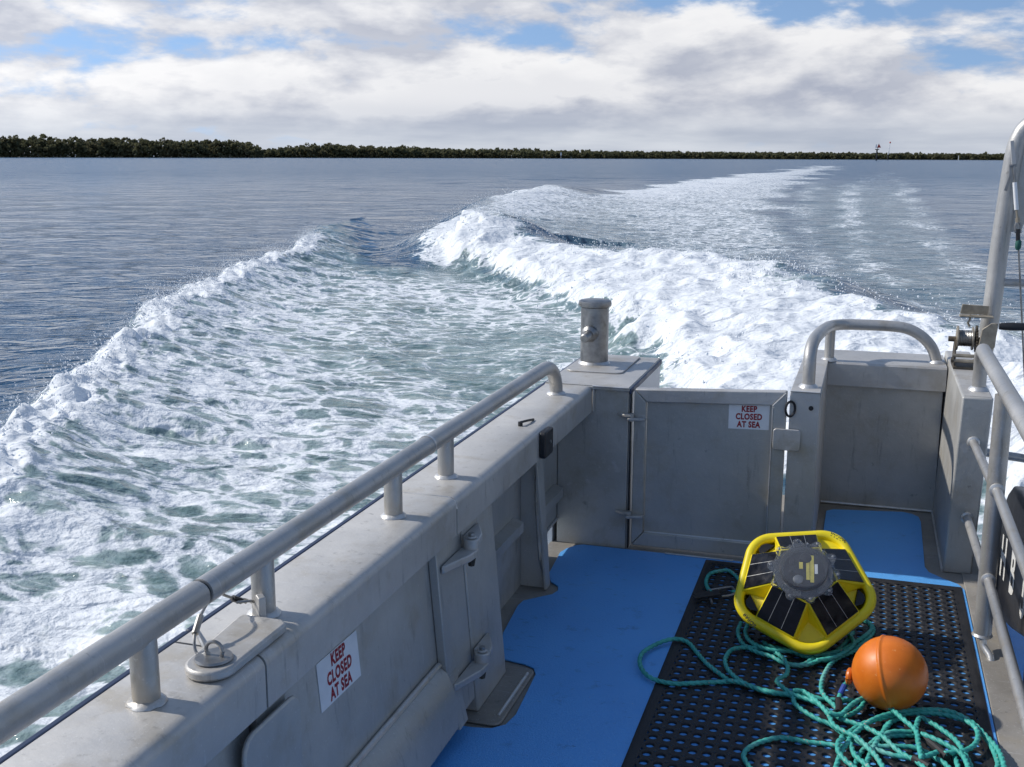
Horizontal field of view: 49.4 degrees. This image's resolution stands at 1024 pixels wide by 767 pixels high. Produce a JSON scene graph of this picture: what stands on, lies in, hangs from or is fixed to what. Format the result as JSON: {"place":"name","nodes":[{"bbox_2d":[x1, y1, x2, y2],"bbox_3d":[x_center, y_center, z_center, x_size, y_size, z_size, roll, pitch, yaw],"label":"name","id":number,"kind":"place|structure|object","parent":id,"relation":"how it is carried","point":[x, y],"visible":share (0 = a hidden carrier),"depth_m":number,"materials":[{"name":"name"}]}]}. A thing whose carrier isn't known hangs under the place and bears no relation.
{"place":"outdoors","nodes":[
{"label":"outdoors","id":0,"kind":"place"},
{"bbox_2d":[13,156,977,159],"bbox_3d":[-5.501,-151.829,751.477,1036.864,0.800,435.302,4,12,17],"label":"mud bank","id":1,"kind":"structure","parent":0,"point":[418,157],"depth_m":734.98,"materials":[{"name":"brown soil"}]},
{"bbox_2d":[0,134,261,157],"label":"mangrove forest","id":2,"kind":"object","parent":1,"relation":"on","point":[16,146],"visible":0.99,"depth_m":736.60,"materials":[{"name":"green plant"}]},
{"bbox_2d":[258,142,1004,159],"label":"mangrove forest","id":3,"kind":"object","parent":1,"relation":"on","point":[325,150],"visible":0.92,"depth_m":795.40,"materials":[{"name":"green plant"}]},
{"bbox_2d":[0,155,1023,756],"bbox_3d":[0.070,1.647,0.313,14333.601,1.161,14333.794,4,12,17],"label":"sea","id":4,"kind":"structure","parent":0,"point":[286,387],"depth_m":13.95,"materials":[{"name":"liquid"}]},
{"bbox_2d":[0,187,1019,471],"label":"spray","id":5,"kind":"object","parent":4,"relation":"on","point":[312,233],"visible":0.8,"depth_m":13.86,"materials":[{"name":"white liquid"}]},
{"bbox_2d":[0,119,1023,766],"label":"workboat","id":6,"kind":"object","parent":4,"relation":"on","point":[514,583],"visible":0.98,"depth_m":3.31,"materials":[{"name":"metal"}]},
{"bbox_2d":[248,533,474,766],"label":"side door","id":7,"kind":"structure","parent":6,"relation":"in","point":[384,695],"depth_m":2.59,"materials":[{"name":"metal"}]},
{"bbox_2d":[621,560,994,766],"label":"rubber mat","id":8,"kind":"object","parent":6,"relation":"on","point":[638,742],"visible":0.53,"depth_m":3.18,"materials":[{"name":"black rubber"}]},
{"bbox_2d":[692,586,734,603],"bbox_3d":[0.705,0.726,3.831,0.190,0.012,0.100,-6,13,-29],"label":"snap hook","id":9,"kind":"object","parent":8,"relation":"on","point":[709,593],"visible":0.98,"depth_m":3.83,"materials":[{"name":"metal"}]},
{"bbox_2d":[734,530,875,654],"bbox_3d":[0.891,0.646,3.475,0.389,0.336,0.368,-5,12,-22],"label":"data buoy","id":10,"kind":"object","parent":8,"relation":"on","point":[808,592],"visible":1,"depth_m":3.38,"materials":[{"name":"yellow plastic"}]},
{"bbox_2d":[637,568,1006,766],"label":"rope","id":11,"kind":"object","parent":8,"relation":"on","point":[873,746],"visible":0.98,"depth_m":2.98,"materials":[{"name":"teal fabric"}]},
{"bbox_2d":[845,635,928,710],"bbox_3d":[1.038,0.796,3.061,0.201,0.201,0.200,-4,12,-20],"label":"ball float","id":12,"kind":"object","parent":8,"relation":"on","point":[884,672],"visible":0.98,"depth_m":2.99,"materials":[{"name":"orange plastic"}]},
{"bbox_2d":[996,486,1023,683],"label":"registration board","id":13,"kind":"object","parent":6,"relation":"attached to","point":[1010,586],"visible":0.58,"depth_m":3.67,"materials":[{"name":"black paint"}]},
{"bbox_2d":[875,144,880,160],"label":"channel beacon","id":14,"kind":"object","parent":4,"relation":"in","point":[877,149],"visible":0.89,"depth_m":577.56,"materials":[{"name":"white plastic"}]},
{"bbox_2d":[0,0,1023,153],"label":"sky","id":15,"kind":"structure","parent":0,"point":[835,76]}
]}

